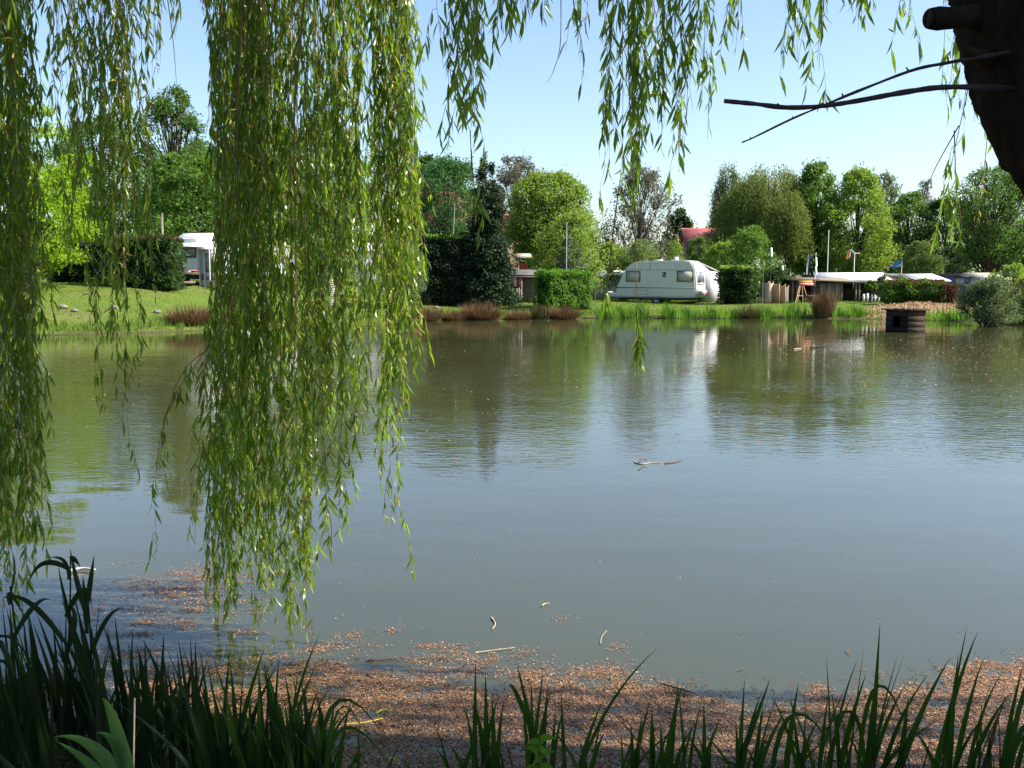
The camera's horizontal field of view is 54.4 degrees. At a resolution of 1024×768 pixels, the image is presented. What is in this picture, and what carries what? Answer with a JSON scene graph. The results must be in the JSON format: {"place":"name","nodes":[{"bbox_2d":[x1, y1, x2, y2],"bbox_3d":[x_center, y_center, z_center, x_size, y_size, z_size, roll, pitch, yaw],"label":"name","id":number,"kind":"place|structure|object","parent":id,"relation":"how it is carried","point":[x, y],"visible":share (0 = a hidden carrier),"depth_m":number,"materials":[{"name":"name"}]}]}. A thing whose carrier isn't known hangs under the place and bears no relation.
{"place":"outdoors","nodes":[
{"label":"outdoors","id":0,"kind":"place"},
{"bbox_2d":[0,318,1023,767],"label":"pond water","id":1,"kind":"structure","parent":0,"point":[640,562],"depth_m":9.47,"materials":[{"name":"liquid"}]},
{"bbox_2d":[2,450,1023,767],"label":"floating litter","id":2,"kind":"object","parent":1,"relation":"on","point":[894,718],"visible":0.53,"depth_m":5.32,"materials":[{"name":"plant"}]},
{"bbox_2d":[74,328,1022,463],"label":"floating specks","id":3,"kind":"object","parent":1,"relation":"on","point":[792,370],"visible":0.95,"depth_m":26.95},
{"bbox_2d":[547,650,654,767],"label":"iris clump","id":4,"kind":"object","parent":1,"relation":"in","point":[586,746],"visible":0.94,"depth_m":4.48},
{"bbox_2d":[881,306,929,332],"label":"duck house","id":5,"kind":"structure","parent":1,"relation":"in","point":[906,319],"depth_m":40.31,"materials":[{"name":"brown wood"}]},
{"bbox_2d":[0,275,1023,767],"bbox_3d":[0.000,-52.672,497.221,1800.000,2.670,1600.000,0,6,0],"label":"ground","id":6,"kind":"structure","parent":0,"point":[192,295],"depth_m":45.98,"materials":[{"name":"plant"}]},
{"bbox_2d":[0,609,34,742],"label":"iris clump","id":7,"kind":"object","parent":6,"relation":"on","point":[12,655],"visible":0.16,"depth_m":4.52,"materials":[{"name":"green plant"}]},
{"bbox_2d":[0,606,48,767],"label":"iris clump","id":8,"kind":"object","parent":6,"relation":"on","point":[8,748],"visible":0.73,"depth_m":4.16,"materials":[{"name":"green plant"}]},
{"bbox_2d":[0,551,49,763],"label":"reed stalk","id":9,"kind":"object","parent":6,"relation":"on","point":[10,597],"visible":0.95,"depth_m":4.04,"materials":[{"name":"green plant"}]},
{"bbox_2d":[0,605,64,767],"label":"iris clump","id":10,"kind":"object","parent":6,"relation":"on","point":[26,709],"visible":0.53,"depth_m":4.37,"materials":[{"name":"green plant"}]},
{"bbox_2d":[0,622,65,767],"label":"iris clump","id":11,"kind":"object","parent":6,"relation":"on","point":[47,757],"visible":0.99,"depth_m":3.87,"materials":[{"name":"green plant"}]},
{"bbox_2d":[1,556,91,761],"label":"reed stalk","id":12,"kind":"object","parent":6,"relation":"on","point":[43,615],"visible":0.96,"depth_m":4.13,"materials":[{"name":"green plant"}]},
{"bbox_2d":[27,608,78,746],"bbox_3d":[-2.144,1.353,4.619,0.329,0.701,0.132,0,6,0],"label":"iris clump","id":13,"kind":"object","parent":6,"relation":"on","point":[52,687],"visible":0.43,"depth_m":4.64,"materials":[{"name":"green plant"}]},
{"bbox_2d":[0,103,107,289],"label":"maple tree","id":14,"kind":"object","parent":6,"relation":"on","point":[54,233],"visible":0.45,"depth_m":45.15,"materials":[{"name":"green plant"}]},
{"bbox_2d":[37,615,114,752],"bbox_3d":[-1.999,1.342,4.590,0.377,0.716,0.209,-1,6,-13],"label":"iris clump","id":15,"kind":"object","parent":6,"relation":"on","point":[71,728],"visible":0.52,"depth_m":4.59,"materials":[{"name":"green plant"}]},
{"bbox_2d":[43,239,108,282],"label":"conifer hedge","id":16,"kind":"object","parent":6,"relation":"on","point":[76,275],"visible":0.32,"depth_m":50.77,"materials":[{"name":"green plant"}]},
{"bbox_2d":[31,609,146,767],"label":"iris clump","id":17,"kind":"object","parent":6,"relation":"on","point":[98,724],"visible":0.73,"depth_m":4.01,"materials":[{"name":"green plant"}]},
{"bbox_2d":[50,597,127,753],"bbox_3d":[-1.976,1.332,4.660,0.315,0.750,0.208,-5,8,-40],"label":"iris clump","id":18,"kind":"object","parent":6,"relation":"on","point":[75,684],"visible":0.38,"depth_m":4.59,"materials":[{"name":"green plant"}]},
{"bbox_2d":[58,550,124,755],"bbox_3d":[-1.801,1.168,4.274,0.280,0.945,0.056,0,6,0],"label":"reed stalk","id":19,"kind":"object","parent":6,"relation":"on","point":[84,599],"visible":0.76,"depth_m":4.24,"materials":[{"name":"green plant"}]},
{"bbox_2d":[55,698,133,767],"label":"broadleaf plant","id":20,"kind":"object","parent":6,"relation":"on","point":[105,757],"visible":1,"depth_m":3.54,"materials":[{"name":"green plant"}]},
{"bbox_2d":[41,111,155,242],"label":"leafy tree","id":21,"kind":"object","parent":6,"relation":"on","point":[87,138],"visible":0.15,"depth_m":77.31,"materials":[{"name":"green plant"}]},
{"bbox_2d":[74,613,153,738],"bbox_3d":[-1.787,1.355,4.531,0.328,0.701,0.244,0,6,0],"label":"iris clump","id":22,"kind":"object","parent":6,"relation":"on","point":[117,671],"visible":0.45,"depth_m":4.46,"materials":[{"name":"green plant"}]},
{"bbox_2d":[98,232,188,289],"bbox_3d":[-18.108,-6.032,49.017,4.005,2.896,2.484,0,6,0],"label":"beech hedge","id":23,"kind":"object","parent":6,"relation":"on","point":[167,275],"visible":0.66,"depth_m":48.31,"materials":[{"name":"green plant"}]},
{"bbox_2d":[127,636,185,764],"bbox_3d":[-1.626,1.426,4.576,0.268,0.616,0.153,-2,6,-15],"label":"iris clump","id":24,"kind":"object","parent":6,"relation":"on","point":[156,699],"visible":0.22,"depth_m":4.57,"materials":[{"name":"green plant"}]},
{"bbox_2d":[123,646,200,767],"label":"iris clump","id":25,"kind":"object","parent":6,"relation":"on","point":[143,748],"visible":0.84,"depth_m":4.13,"materials":[{"name":"green plant"}]},
{"bbox_2d":[126,639,210,767],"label":"iris clump","id":26,"kind":"object","parent":6,"relation":"on","point":[170,705],"visible":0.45,"depth_m":4.48,"materials":[{"name":"green plant"}]},
{"bbox_2d":[131,81,213,234],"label":"tall tree","id":27,"kind":"object","parent":6,"relation":"on","point":[180,117],"visible":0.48,"depth_m":75.77,"materials":[{"name":"green plant"}]},
{"bbox_2d":[110,648,252,767],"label":"iris clump","id":28,"kind":"object","parent":6,"relation":"on","point":[212,752],"visible":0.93,"depth_m":3.92,"materials":[{"name":"green plant"}]},
{"bbox_2d":[129,142,237,280],"bbox_3d":[-19.720,-10.401,61.196,7.207,8.466,6.464,-2,7,-21],"label":"leafy tree","id":29,"kind":"object","parent":6,"relation":"on","point":[170,167],"visible":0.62,"depth_m":59.71,"materials":[{"name":"green plant"}]},
{"bbox_2d":[155,300,213,325],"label":"sedge tussock","id":30,"kind":"object","parent":6,"relation":"on","point":[191,316],"visible":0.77,"depth_m":41.68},
{"bbox_2d":[178,237,215,283],"bbox_3d":[-16.954,-6.627,53.642,2.298,2.420,5.900,1,6,6],"label":"caravan","id":31,"kind":"object","parent":6,"relation":"on","point":[192,265],"visible":0.31,"depth_m":51.52,"materials":[{"name":"white metal"}]},
{"bbox_2d":[159,639,238,767],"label":"iris clump","id":32,"kind":"object","parent":6,"relation":"on","point":[191,733],"visible":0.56,"depth_m":4.28,"materials":[{"name":"green plant"}]},
{"bbox_2d":[151,653,255,767],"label":"iris clump","id":33,"kind":"object","parent":6,"relation":"on","point":[184,753],"visible":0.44,"depth_m":4.53,"materials":[{"name":"green plant"}]},
{"bbox_2d":[197,247,237,287],"bbox_3d":[-15.328,-6.220,53.177,1.421,2.230,3.703,1,6,6],"label":"awning","id":34,"kind":"object","parent":6,"relation":"on","point":[204,265],"visible":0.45,"depth_m":51.44,"materials":[{"name":"fabric"}]},
{"bbox_2d":[178,648,287,767],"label":"iris clump","id":35,"kind":"object","parent":6,"relation":"on","point":[234,713],"visible":0.52,"depth_m":4.09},
{"bbox_2d":[198,665,276,767],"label":"iris clump","id":36,"kind":"object","parent":6,"relation":"on","point":[243,743],"visible":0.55,"depth_m":4.02,"materials":[{"name":"green plant"}]},
{"bbox_2d":[227,660,282,767],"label":"iris clump","id":37,"kind":"object","parent":6,"relation":"on","point":[269,724],"visible":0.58,"depth_m":3.98,"materials":[{"name":"green plant"}]},
{"bbox_2d":[212,656,303,767],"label":"iris clump","id":38,"kind":"object","parent":6,"relation":"on","point":[253,746],"visible":0.89,"depth_m":3.90,"materials":[{"name":"plant"}]},
{"bbox_2d":[239,690,317,767],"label":"iris clump","id":39,"kind":"object","parent":6,"relation":"on","point":[297,753],"visible":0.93,"depth_m":3.88,"materials":[{"name":"green plant"}]},
{"bbox_2d":[245,665,321,767],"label":"iris clump","id":40,"kind":"object","parent":6,"relation":"on","point":[272,696],"visible":0.38,"depth_m":4.32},
{"bbox_2d":[260,691,368,767],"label":"iris clump","id":41,"kind":"object","parent":6,"relation":"on","point":[308,744],"visible":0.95,"depth_m":3.87,"materials":[{"name":"green plant"}]},
{"bbox_2d":[260,677,388,767],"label":"iris clump","id":42,"kind":"object","parent":6,"relation":"on","point":[319,744],"visible":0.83,"depth_m":3.89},
{"bbox_2d":[275,110,373,274],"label":"leafy tree","id":43,"kind":"object","parent":6,"relation":"on","point":[336,202],"visible":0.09,"depth_m":76.06,"materials":[{"name":"green plant"}]},
{"bbox_2d":[287,696,391,767],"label":"iris clump","id":44,"kind":"object","parent":6,"relation":"on","point":[331,740],"visible":0.76,"depth_m":3.88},
{"bbox_2d":[366,236,430,306],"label":"shrub","id":45,"kind":"object","parent":6,"relation":"on","point":[421,286],"visible":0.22,"depth_m":53.27,"materials":[{"name":"green plant"}]},
{"bbox_2d":[383,146,483,257],"bbox_3d":[-4.784,-10.318,64.951,8.191,10.024,7.942,0,6,0],"label":"larch tree","id":46,"kind":"object","parent":6,"relation":"on","point":[444,213],"visible":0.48,"depth_m":63.48,"materials":[{"name":"green plant"}]},
{"bbox_2d":[419,231,474,305],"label":"clipped conifer hedge","id":47,"kind":"object","parent":6,"relation":"on","point":[448,260],"visible":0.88,"depth_m":55.77,"materials":[{"name":"green plant"}]},
{"bbox_2d":[434,700,481,767],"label":"iris clump","id":48,"kind":"object","parent":6,"relation":"on","point":[466,760],"visible":0.99,"depth_m":4.26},
{"bbox_2d":[450,299,508,319],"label":"sedge tussock","id":49,"kind":"object","parent":6,"relation":"on","point":[479,312],"visible":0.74,"depth_m":51.05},
{"bbox_2d":[460,661,503,767],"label":"iris clump","id":50,"kind":"object","parent":6,"relation":"on","point":[488,760],"visible":0.97,"depth_m":4.44,"materials":[{"name":"plant"}]},
{"bbox_2d":[453,151,524,308],"bbox_3d":[-1.367,-8.510,56.426,4.241,9.209,4.380,0,6,0],"label":"spruce tree","id":51,"kind":"object","parent":6,"relation":"on","point":[492,265],"visible":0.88,"depth_m":55.80,"materials":[{"name":"green plant"}]},
{"bbox_2d":[0,693,1020,767],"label":"bank undergrowth","id":52,"kind":"object","parent":6,"relation":"on","point":[164,762],"visible":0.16,"depth_m":4.29,"materials":[{"name":"plant"}]},
{"bbox_2d":[0,0,1023,647],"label":"willow tree","id":53,"kind":"object","parent":6,"relation":"on","point":[986,50],"visible":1,"depth_m":5.83,"materials":[{"name":"green plant"}]},
{"bbox_2d":[0,280,1023,334],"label":"bank grass","id":54,"kind":"structure","parent":6,"relation":"on","point":[88,326],"depth_m":48.46,"materials":[{"name":"plant"}]},
{"bbox_2d":[487,151,548,243],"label":"tree","id":55,"kind":"object","parent":6,"relation":"on","point":[511,177],"visible":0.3,"depth_m":95.31,"materials":[{"name":"grey plant"}]},
{"bbox_2d":[485,666,551,767],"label":"iris clump","id":56,"kind":"object","parent":6,"relation":"on","point":[529,756],"visible":0.72,"depth_m":4.38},
{"bbox_2d":[41,222,1018,278],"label":"distant wood","id":57,"kind":"object","parent":6,"relation":"on","point":[976,271],"visible":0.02,"depth_m":108.60,"materials":[{"name":"green plant"}]},
{"bbox_2d":[510,269,551,301],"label":"garden shed","id":58,"kind":"structure","parent":6,"relation":"on","point":[524,280],"depth_m":59.74,"materials":[{"name":"wood"}]},
{"bbox_2d":[525,733,555,767],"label":"nettle","id":59,"kind":"object","parent":6,"relation":"on","point":[537,751],"visible":1,"depth_m":4.18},
{"bbox_2d":[509,684,585,767],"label":"iris clump","id":60,"kind":"object","parent":6,"relation":"on","point":[532,731],"visible":0.94,"depth_m":4.33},
{"bbox_2d":[500,165,602,269],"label":"round tree","id":61,"kind":"object","parent":6,"relation":"on","point":[520,226],"visible":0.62,"depth_m":67.72,"materials":[{"name":"green plant"}]},
{"bbox_2d":[531,268,594,310],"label":"box hedge","id":62,"kind":"object","parent":6,"relation":"on","point":[557,287],"visible":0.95,"depth_m":54.88,"materials":[{"name":"green plant"}]},
{"bbox_2d":[525,206,609,293],"bbox_3d":[3.508,-8.290,63.650,5.407,6.228,6.159,0,6,0],"label":"shrub","id":63,"kind":"object","parent":6,"relation":"on","point":[550,241],"visible":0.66,"depth_m":62.74,"materials":[{"name":"green plant"}]},
{"bbox_2d":[556,234,588,270],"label":"blossom shrub","id":64,"kind":"object","parent":6,"relation":"on","point":[570,251],"visible":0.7,"depth_m":60.78,"materials":[{"name":"green plant"}]},
{"bbox_2d":[589,239,632,290],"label":"shrub","id":65,"kind":"object","parent":6,"relation":"on","point":[606,252],"visible":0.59,"depth_m":65.88,"materials":[{"name":"green plant"}]},
{"bbox_2d":[591,163,685,262],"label":"bare tree","id":66,"kind":"object","parent":6,"relation":"on","point":[655,204],"visible":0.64,"depth_m":78.53,"materials":[{"name":"grey plant"}]},
{"bbox_2d":[617,238,662,300],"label":"shrub","id":67,"kind":"object","parent":6,"relation":"on","point":[642,252],"visible":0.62,"depth_m":64.86,"materials":[{"name":"green plant"}]},
{"bbox_2d":[607,706,678,767],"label":"iris clump","id":68,"kind":"object","parent":6,"relation":"on","point":[651,761],"visible":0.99,"depth_m":4.37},
{"bbox_2d":[614,701,677,767],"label":"iris clump","id":69,"kind":"object","parent":6,"relation":"on","point":[633,761],"visible":0.89,"depth_m":4.42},
{"bbox_2d":[607,257,706,302],"bbox_3d":[8.693,-6.342,61.051,6.204,2.846,2.130,3,7,27],"label":"caravan","id":70,"kind":"object","parent":6,"relation":"on","point":[660,281],"visible":0.94,"depth_m":59.84,"materials":[{"name":"white"}]},
{"bbox_2d":[656,678,698,767],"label":"iris clump","id":71,"kind":"object","parent":6,"relation":"on","point":[683,749],"visible":0.91,"depth_m":4.49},
{"bbox_2d":[661,207,697,259],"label":"round tree","id":72,"kind":"object","parent":6,"relation":"on","point":[684,219],"visible":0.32,"depth_m":90.41,"materials":[{"name":"green plant"}]},
{"bbox_2d":[647,701,719,767],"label":"iris clump","id":73,"kind":"object","parent":6,"relation":"on","point":[706,751],"visible":0.96,"depth_m":4.43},
{"bbox_2d":[676,228,718,264],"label":"red roof house","id":74,"kind":"structure","parent":6,"relation":"on","point":[687,233],"depth_m":84.54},
{"bbox_2d":[682,235,712,262],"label":"shrub","id":75,"kind":"object","parent":6,"relation":"on","point":[693,254],"visible":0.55,"depth_m":71.09,"materials":[{"name":"green plant"}]},
{"bbox_2d":[697,264,718,301],"bbox_3d":[10.439,-6.399,62.614,4.850,2.431,2.177,3,7,27],"label":"awning","id":76,"kind":"object","parent":6,"relation":"on","point":[711,286],"visible":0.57,"depth_m":60.88,"materials":[{"name":"fabric"}]},
{"bbox_2d":[701,238,739,277],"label":"shrub","id":77,"kind":"object","parent":6,"relation":"on","point":[714,250],"visible":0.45,"depth_m":68.05,"materials":[{"name":"green plant"}]},
{"bbox_2d":[706,159,741,263],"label":"birch tree","id":78,"kind":"object","parent":6,"relation":"on","point":[720,189],"visible":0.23,"depth_m":88.24,"materials":[{"name":"green plant"}]},
{"bbox_2d":[685,677,770,767],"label":"iris clump","id":79,"kind":"object","parent":6,"relation":"on","point":[741,750],"visible":0.91,"depth_m":4.42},
{"bbox_2d":[713,261,761,303],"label":"leaning hedge","id":80,"kind":"object","parent":6,"relation":"on","point":[738,284],"visible":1,"depth_m":57.94,"materials":[{"name":"green plant"}]},
{"bbox_2d":[715,222,779,284],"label":"shrub","id":81,"kind":"object","parent":6,"relation":"on","point":[753,243],"visible":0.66,"depth_m":64.76,"materials":[{"name":"green plant"}]},
{"bbox_2d":[704,161,820,270],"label":"weeping willow","id":82,"kind":"object","parent":6,"relation":"on","point":[748,202],"visible":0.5,"depth_m":79.18,"materials":[{"name":"green plant"}]},
{"bbox_2d":[709,694,836,767],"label":"iris clump","id":83,"kind":"object","parent":6,"relation":"on","point":[761,751],"visible":0.99,"depth_m":4.35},
{"bbox_2d":[759,261,795,300],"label":"dark shrub","id":84,"kind":"object","parent":6,"relation":"on","point":[778,276],"visible":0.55,"depth_m":61.68,"materials":[{"name":"green plant"}]},
{"bbox_2d":[762,189,818,276],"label":"weeping willow","id":85,"kind":"object","parent":6,"relation":"on","point":[794,220],"visible":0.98,"depth_m":75.35,"materials":[{"name":"green plant"}]},
{"bbox_2d":[771,683,824,767],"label":"iris clump","id":86,"kind":"object","parent":6,"relation":"on","point":[801,758],"visible":0.93,"depth_m":4.39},
{"bbox_2d":[785,660,851,767],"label":"iris clump","id":87,"kind":"object","parent":6,"relation":"on","point":[823,738],"visible":0.93,"depth_m":4.43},
{"bbox_2d":[782,277,857,302],"bbox_3d":[18.896,-5.875,62.077,4.186,1.561,3.304,0,6,0],"label":"lean to","id":88,"kind":"object","parent":6,"relation":"on","point":[794,287],"visible":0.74,"depth_m":60.86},
{"bbox_2d":[789,156,853,276],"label":"leafy tree","id":89,"kind":"object","parent":6,"relation":"on","point":[814,178],"visible":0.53,"depth_m":78.06,"materials":[{"name":"green plant"}]},
{"bbox_2d":[808,288,839,317],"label":"sedge tussock","id":90,"kind":"object","parent":6,"relation":"on","point":[824,306],"visible":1,"depth_m":52.99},
{"bbox_2d":[802,272,896,300],"bbox_3d":[21.764,-6.276,64.168,5.488,1.823,3.460,0,6,0],"label":"long shelter","id":91,"kind":"object","parent":6,"relation":"on","point":[856,292],"visible":0.3,"depth_m":63.68,"materials":[{"name":"metal"}]},
{"bbox_2d":[812,161,902,271],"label":"tall tree","id":92,"kind":"object","parent":6,"relation":"on","point":[871,221],"visible":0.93,"depth_m":76.09,"materials":[{"name":"green plant"}]},
{"bbox_2d":[829,651,907,767],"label":"iris clump","id":93,"kind":"object","parent":6,"relation":"on","point":[842,752],"visible":0.88,"depth_m":4.45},
{"bbox_2d":[816,627,936,767],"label":"iris clump","id":94,"kind":"object","parent":6,"relation":"on","point":[874,741],"visible":0.93,"depth_m":4.36,"materials":[{"name":"plant"}]},
{"bbox_2d":[852,169,909,273],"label":"bare tree","id":95,"kind":"object","parent":6,"relation":"on","point":[888,183],"visible":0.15,"depth_m":92.17,"materials":[{"name":"grey plant"}]},
{"bbox_2d":[819,658,949,767],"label":"iris clump","id":96,"kind":"object","parent":6,"relation":"on","point":[905,746],"visible":0.98,"depth_m":4.26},
{"bbox_2d":[880,277,946,303],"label":"mixed hedge","id":97,"kind":"object","parent":6,"relation":"on","point":[904,290],"visible":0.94,"depth_m":56.91,"materials":[{"name":"green plant"}]},
{"bbox_2d":[880,188,950,273],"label":"leafy tree","id":98,"kind":"object","parent":6,"relation":"on","point":[901,206],"visible":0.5,"depth_m":86.34,"materials":[{"name":"green plant"}]},
{"bbox_2d":[862,301,971,318],"bbox_3d":[21.770,-3.717,53.516,5.999,1.508,4.879,0,6,0],"label":"wood chip heap","id":99,"kind":"object","parent":6,"relation":"on","point":[932,306],"visible":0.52,"depth_m":53.47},
{"bbox_2d":[894,238,947,275],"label":"willow bush","id":100,"kind":"object","parent":6,"relation":"on","point":[916,250],"visible":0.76,"depth_m":75.03,"materials":[{"name":"green plant"}]},
{"bbox_2d":[911,196,976,273],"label":"leafy tree","id":101,"kind":"object","parent":6,"relation":"on","point":[934,205],"visible":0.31,"depth_m":84.63,"materials":[{"name":"green plant"}]},
{"bbox_2d":[910,628,983,767],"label":"iris clump","id":102,"kind":"object","parent":6,"relation":"on","point":[945,745],"visible":0.98,"depth_m":4.46,"materials":[{"name":"plant"}]},
{"bbox_2d":[934,246,964,275],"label":"shrub","id":103,"kind":"object","parent":6,"relation":"on","point":[952,253],"visible":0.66,"depth_m":77.17,"materials":[{"name":"green plant"}]},
{"bbox_2d":[938,162,1023,272],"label":"oak tree","id":104,"kind":"object","parent":6,"relation":"on","point":[988,248],"visible":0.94,"depth_m":70.29,"materials":[{"name":"green plant"}]},
{"bbox_2d":[953,674,1020,767],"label":"iris clump","id":105,"kind":"object","parent":6,"relation":"on","point":[977,729],"visible":0.94,"depth_m":4.41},
{"bbox_2d":[953,274,1023,326],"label":"waterside bush","id":106,"kind":"object","parent":6,"relation":"on","point":[991,294],"visible":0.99,"depth_m":45.02,"materials":[{"name":"green plant"}]},
{"bbox_2d":[981,666,1023,767],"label":"iris clump","id":107,"kind":"object","parent":6,"relation":"on","point":[1013,739],"visible":0.99,"depth_m":4.41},
{"bbox_2d":[984,261,1023,297],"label":"shrub","id":108,"kind":"object","parent":6,"relation":"on","point":[1017,271],"visible":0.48,"depth_m":59.46,"materials":[{"name":"green plant"}]},
{"bbox_2d":[0,0,1023,275],"label":"sky","id":109,"kind":"structure","parent":0,"point":[906,136],"materials":[{"name":"blue"}]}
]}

